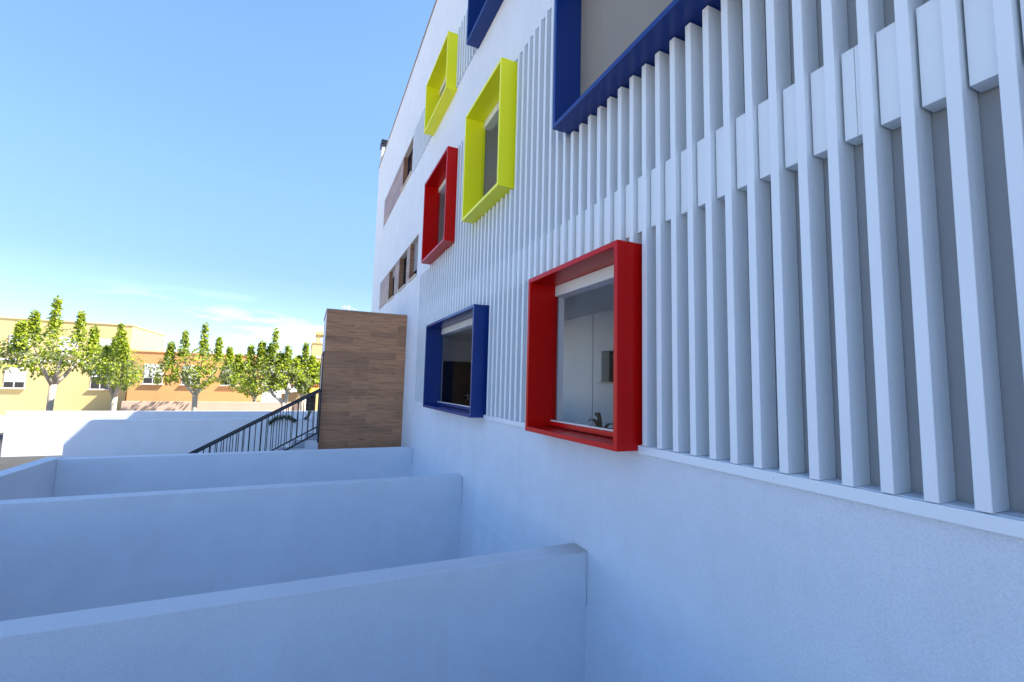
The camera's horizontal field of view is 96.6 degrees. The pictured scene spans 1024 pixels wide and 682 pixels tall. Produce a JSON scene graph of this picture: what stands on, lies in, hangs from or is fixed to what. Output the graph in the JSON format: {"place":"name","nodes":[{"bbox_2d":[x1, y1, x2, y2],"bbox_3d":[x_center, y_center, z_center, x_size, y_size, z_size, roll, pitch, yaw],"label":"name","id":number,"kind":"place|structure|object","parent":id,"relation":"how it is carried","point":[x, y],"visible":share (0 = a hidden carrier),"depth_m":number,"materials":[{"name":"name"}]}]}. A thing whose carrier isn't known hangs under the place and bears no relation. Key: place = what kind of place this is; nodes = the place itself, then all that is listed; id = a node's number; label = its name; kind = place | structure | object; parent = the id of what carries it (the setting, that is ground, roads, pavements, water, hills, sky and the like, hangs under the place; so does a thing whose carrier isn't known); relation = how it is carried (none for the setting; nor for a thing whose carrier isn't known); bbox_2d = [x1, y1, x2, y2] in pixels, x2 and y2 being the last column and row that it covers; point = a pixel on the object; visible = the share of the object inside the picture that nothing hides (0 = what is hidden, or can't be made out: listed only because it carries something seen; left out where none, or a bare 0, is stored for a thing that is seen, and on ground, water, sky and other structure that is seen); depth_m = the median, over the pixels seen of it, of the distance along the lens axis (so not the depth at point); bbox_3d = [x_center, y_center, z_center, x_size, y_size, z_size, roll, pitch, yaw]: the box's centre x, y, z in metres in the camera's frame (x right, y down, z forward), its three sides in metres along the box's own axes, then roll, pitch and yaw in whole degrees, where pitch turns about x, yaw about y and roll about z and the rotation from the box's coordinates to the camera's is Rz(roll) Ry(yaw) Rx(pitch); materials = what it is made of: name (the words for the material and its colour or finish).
{"place":"outdoors","nodes":[
{"label":"outdoors","id":0,"kind":"place"},
{"bbox_2d":[0,432,61,470],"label":"road","id":1,"kind":"structure","parent":0,"point":[7,462],"depth_m":17.85,"materials":[{"name":"grey asphalt"}]},
{"bbox_2d":[0,385,289,432],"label":"ground","id":2,"kind":"structure","parent":0,"point":[3,417],"depth_m":69.12,"materials":[{"name":"concrete"}]},
{"bbox_2d":[0,457,62,499],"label":"perimeter wall","id":3,"kind":"structure","parent":2,"relation":"on","point":[34,479],"depth_m":7.83,"materials":[{"name":"white paint"}]},
{"bbox_2d":[0,295,112,410],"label":"mulberry tree","id":4,"kind":"object","parent":2,"relation":"on","point":[22,335],"visible":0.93,"depth_m":23.18,"materials":[{"name":"green plant"}]},
{"bbox_2d":[0,317,165,414],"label":"house","id":5,"kind":"structure","parent":2,"relation":"on","point":[24,391],"depth_m":38.01,"materials":[{"name":"yellow paint"}]},
{"bbox_2d":[0,366,26,388],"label":"window","id":6,"kind":"structure","parent":5,"relation":"in","point":[16,379],"depth_m":36.66,"materials":[{"name":"beige stone"}]},
{"bbox_2d":[8,334,30,353],"bbox_3d":[-39.911,0.271,36.907,1.480,1.590,0.159,4,-6,-24],"label":"window","id":7,"kind":"structure","parent":5,"relation":"in","point":[9,334],"depth_m":36.83,"materials":[{"name":"beige stone"}]},
{"bbox_2d":[56,337,77,355],"bbox_3d":[-37.175,0.457,38.124,1.480,1.590,0.159,4,-6,-24],"label":"window","id":8,"kind":"structure","parent":5,"relation":"in","point":[66,346],"depth_m":38.13,"materials":[{"name":"beige stone"}]},
{"bbox_2d":[88,371,107,389],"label":"window","id":9,"kind":"structure","parent":5,"relation":"in","point":[94,386],"depth_m":38.74,"materials":[{"name":"beige stone"}]},
{"bbox_2d":[93,339,112,356],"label":"window","id":10,"kind":"structure","parent":5,"relation":"in","point":[103,341],"depth_m":39.15,"materials":[{"name":"beige stone"}]},
{"bbox_2d":[86,321,146,410],"bbox_3d":[-19.666,2.008,22.624,4.387,6.157,2.327,-2,-7,35],"label":"mulberry tree","id":11,"kind":"object","parent":2,"relation":"on","point":[117,350],"visible":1,"depth_m":22.29,"materials":[{"name":"green plant"}]},
{"bbox_2d":[1,411,316,456],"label":"boundary wall","id":12,"kind":"structure","parent":2,"relation":"on","point":[34,433],"depth_m":19.01,"materials":[{"name":"white paint"}]},
{"bbox_2d":[62,418,316,457],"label":"garden wall","id":13,"kind":"structure","parent":2,"relation":"on","point":[102,437],"depth_m":16.89,"materials":[{"name":"white paint"}]},
{"bbox_2d":[267,414,296,425],"bbox_3d":[-9.273,3.191,18.441,1.093,0.476,0.284,4,-6,-24],"label":"creeper","id":14,"kind":"object","parent":13,"relation":"attached to","point":[287,416],"visible":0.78,"depth_m":18.43,"materials":[{"name":"green plant"}]},
{"bbox_2d":[126,350,261,401],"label":"house","id":15,"kind":"structure","parent":2,"relation":"on","point":[147,389],"depth_m":37.69,"materials":[{"name":"paint"}]},
{"bbox_2d":[140,364,163,384],"bbox_3d":[-29.207,2.722,37.123,1.480,1.690,0.159,4,-6,-24],"label":"window","id":16,"kind":"structure","parent":15,"relation":"in","point":[146,381],"depth_m":37.05,"materials":[{"name":"beige stone"}]},
{"bbox_2d":[180,365,200,384],"bbox_3d":[-26.836,2.883,38.178,1.480,1.690,0.159,4,-6,-24],"label":"window","id":17,"kind":"structure","parent":15,"relation":"in","point":[182,383],"depth_m":38.16,"materials":[{"name":"beige stone"}]},
{"bbox_2d":[219,371,237,385],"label":"window","id":18,"kind":"structure","parent":15,"relation":"in","point":[226,383],"depth_m":39.21,"materials":[{"name":"beige stone"}]},
{"bbox_2d":[144,322,244,410],"bbox_3d":[-17.037,2.105,24.638,4.618,6.481,2.449,4,-6,-24],"label":"mulberry tree","id":19,"kind":"object","parent":2,"relation":"on","point":[171,362],"visible":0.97,"depth_m":24.51,"materials":[{"name":"green plant"}]},
{"bbox_2d":[121,401,299,410],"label":"street wall","id":20,"kind":"structure","parent":2,"relation":"on","point":[186,406],"depth_m":26.03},
{"bbox_2d":[0,474,462,620],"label":"dividing wall","id":21,"kind":"structure","parent":2,"relation":"on","point":[64,554],"depth_m":6.24,"materials":[{"name":"white paint"}]},
{"bbox_2d":[53,446,412,496],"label":"dividing wall","id":22,"kind":"structure","parent":2,"relation":"on","point":[80,476],"depth_m":9.68,"materials":[{"name":"white paint"}]},
{"bbox_2d":[228,347,277,401],"bbox_3d":[-16.214,3.010,28.755,2.082,5.509,3.926,1,-6,9],"label":"mulberry tree","id":23,"kind":"object","parent":2,"relation":"on","point":[253,398],"visible":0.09,"depth_m":28.57,"materials":[{"name":"green plant"}]},
{"bbox_2d":[223,327,319,410],"bbox_3d":[-12.401,2.313,23.608,4.563,6.102,2.100,4,-6,-24],"label":"mulberry tree","id":24,"kind":"object","parent":2,"relation":"on","point":[268,357],"visible":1,"depth_m":23.46,"materials":[{"name":"green plant"}]},
{"bbox_2d":[0,543,586,681],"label":"dividing wall","id":25,"kind":"structure","parent":2,"relation":"on","point":[515,616],"depth_m":3.44,"materials":[{"name":"white paint"}]},
{"bbox_2d":[278,433,317,450],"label":"stairs","id":26,"kind":"structure","parent":2,"relation":"on","point":[311,443],"depth_m":11.75,"materials":[{"name":"white concrete"}]},
{"bbox_2d":[189,388,319,452],"bbox_3d":[-7.030,2.823,12.533,3.085,3.086,0.045,4,-6,-24],"label":"stair railing","id":27,"kind":"object","parent":26,"relation":"attached to","point":[316,427],"visible":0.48,"depth_m":12.74,"materials":[{"name":"black metal"}]},
{"bbox_2d":[193,389,321,452],"bbox_3d":[-6.391,2.703,11.115,3.085,3.086,0.045,4,-6,-24],"label":"stair railing","id":28,"kind":"object","parent":26,"relation":"attached to","point":[268,416],"visible":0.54,"depth_m":11.44,"materials":[{"name":"black metal"}]},
{"bbox_2d":[285,342,320,410],"bbox_3d":[-11.681,2.810,25.749,2.407,5.559,1.453,3,-6,-12],"label":"mulberry tree","id":29,"kind":"object","parent":2,"relation":"on","point":[312,369],"visible":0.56,"depth_m":25.77,"materials":[{"name":"green plant"}]},
{"bbox_2d":[317,308,406,448],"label":"entrance block","id":30,"kind":"structure","parent":2,"relation":"on","point":[362,371],"depth_m":12.47,"materials":[{"name":"brown wood"}]},
{"bbox_2d":[317,351,323,431],"bbox_3d":[-5.559,1.492,13.221,0.032,2.295,1.720,4,-6,-24],"label":"entrance door","id":31,"kind":"structure","parent":30,"relation":"in","point":[322,355],"depth_m":13.09,"materials":[{"name":"black metal"}]},
{"bbox_2d":[371,0,1023,681],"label":"school building","id":32,"kind":"structure","parent":2,"relation":"on","point":[745,278],"depth_m":3.00,"materials":[{"name":"white paint"}]},
{"bbox_2d":[380,139,387,160],"bbox_3d":[-5.758,-8.675,20.832,0.470,0.794,0.530,4,-6,-24],"label":"roof vent","id":33,"kind":"object","parent":32,"relation":"on","point":[383,143],"visible":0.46,"depth_m":20.59,"materials":[{"name":"white metal"}]},
{"bbox_2d":[387,265,394,301],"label":"window","id":34,"kind":"structure","parent":32,"relation":"in","point":[392,272],"depth_m":16.61,"materials":[{"name":"black metal"}]},
{"bbox_2d":[397,249,406,292],"bbox_3d":[-3.315,-2.166,14.257,0.287,1.145,1.280,4,-6,-24],"label":"window","id":35,"kind":"structure","parent":32,"relation":"in","point":[403,259],"depth_m":14.78,"materials":[{"name":"black metal"}]},
{"bbox_2d":[401,135,413,190],"bbox_3d":[-3.236,-5.632,14.609,0.287,1.195,1.560,4,-6,-24],"label":"window","id":36,"kind":"structure","parent":32,"relation":"in","point":[408,158],"depth_m":15.12,"materials":[{"name":"black metal"}]},
{"bbox_2d":[407,235,417,282],"bbox_3d":[-2.663,-2.289,12.812,0.287,1.145,1.060,4,-6,-24],"label":"window","id":37,"kind":"structure","parent":32,"relation":"in","point":[414,245],"depth_m":13.20,"materials":[{"name":"black metal"}]},
{"bbox_2d":[421,146,457,264],"bbox_3d":[-1.491,-2.851,10.027,0.485,1.940,1.970,4,-6,-24],"label":"window frame","id":38,"kind":"structure","parent":32,"relation":"in","point":[443,179],"depth_m":10.15,"materials":[{"name":"metal"}]},
{"bbox_2d":[424,31,457,135],"bbox_3d":[-1.552,-5.860,10.624,0.485,1.280,1.980,4,-6,-24],"label":"window frame","id":39,"kind":"structure","parent":32,"relation":"in","point":[441,88],"depth_m":10.53,"materials":[{"name":"metal"}]},
{"bbox_2d":[423,304,488,417],"bbox_3d":[-1.021,0.428,8.470,0.485,1.740,3.100,4,-6,-24],"label":"window frame","id":40,"kind":"structure","parent":32,"relation":"in","point":[475,316],"depth_m":8.05,"materials":[{"name":"metal"}]},
{"bbox_2d":[441,359,470,405],"bbox_3d":[-1.565,1.554,12.854,1.030,2.070,0.090,4,-6,-24],"label":"window","id":41,"kind":"structure","parent":32,"relation":"in","point":[456,378],"depth_m":12.88,"materials":[{"name":"glass"}]},
{"bbox_2d":[466,0,503,48],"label":"window frame","id":42,"kind":"structure","parent":32,"relation":"in","point":[481,14],"depth_m":8.10,"materials":[{"name":"metal"}]},
{"bbox_2d":[462,57,517,223],"bbox_3d":[-0.292,-3.082,7.369,0.485,1.930,1.650,4,-6,-24],"label":"window frame","id":43,"kind":"structure","parent":32,"relation":"in","point":[496,103],"depth_m":7.30,"materials":[{"name":"metal"}]},
{"bbox_2d":[525,239,641,451],"bbox_3d":[0.733,0.097,4.580,0.485,1.740,1.680,4,-6,-24],"label":"window frame","id":44,"kind":"structure","parent":32,"relation":"in","point":[618,262],"depth_m":4.34,"materials":[{"name":"metal"}]},
{"bbox_2d":[588,412,612,428],"bbox_3d":[0.991,1.344,4.950,0.465,1.121,0.398,-3,-7,38],"label":"potted plant","id":45,"kind":"object","parent":32,"relation":"on","point":[598,423],"visible":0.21,"depth_m":5.04,"materials":[{"name":"green plant"}]},
{"bbox_2d":[552,0,720,133],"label":"window frame","id":46,"kind":"structure","parent":32,"relation":"in","point":[599,45],"depth_m":4.62,"materials":[{"name":"metal"}]},
{"bbox_2d":[0,0,434,384],"label":"sky","id":47,"kind":"structure","parent":0,"point":[169,168],"materials":[{"name":"blue"}]},
{"bbox_2d":[261,398,275,401],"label":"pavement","id":48,"kind":"structure","parent":0,"point":[267,399],"depth_m":71.67,"materials":[{"name":"white concrete"}]},
{"bbox_2d":[279,386,299,406],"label":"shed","id":49,"kind":"structure","parent":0,"point":[293,395],"depth_m":30.48,"materials":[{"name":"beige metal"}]},
{"bbox_2d":[290,384,318,410],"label":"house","id":50,"kind":"structure","parent":0,"point":[311,405],"depth_m":33.18,"materials":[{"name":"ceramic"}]},
{"bbox_2d":[310,331,322,362],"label":"house","id":51,"kind":"structure","parent":0,"point":[316,348],"depth_m":40.60,"materials":[{"name":"beige stone"}]},
{"bbox_2d":[315,393,318,410],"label":"gate pillar","id":52,"kind":"structure","parent":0,"point":[316,404],"depth_m":29.23,"materials":[{"name":"paint"}]},
{"bbox_2d":[306,395,314,408],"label":"metal gate","id":53,"kind":"structure","parent":52,"relation":"attached to","point":[310,403],"depth_m":29.20,"materials":[{"name":"black metal"}]}
]}

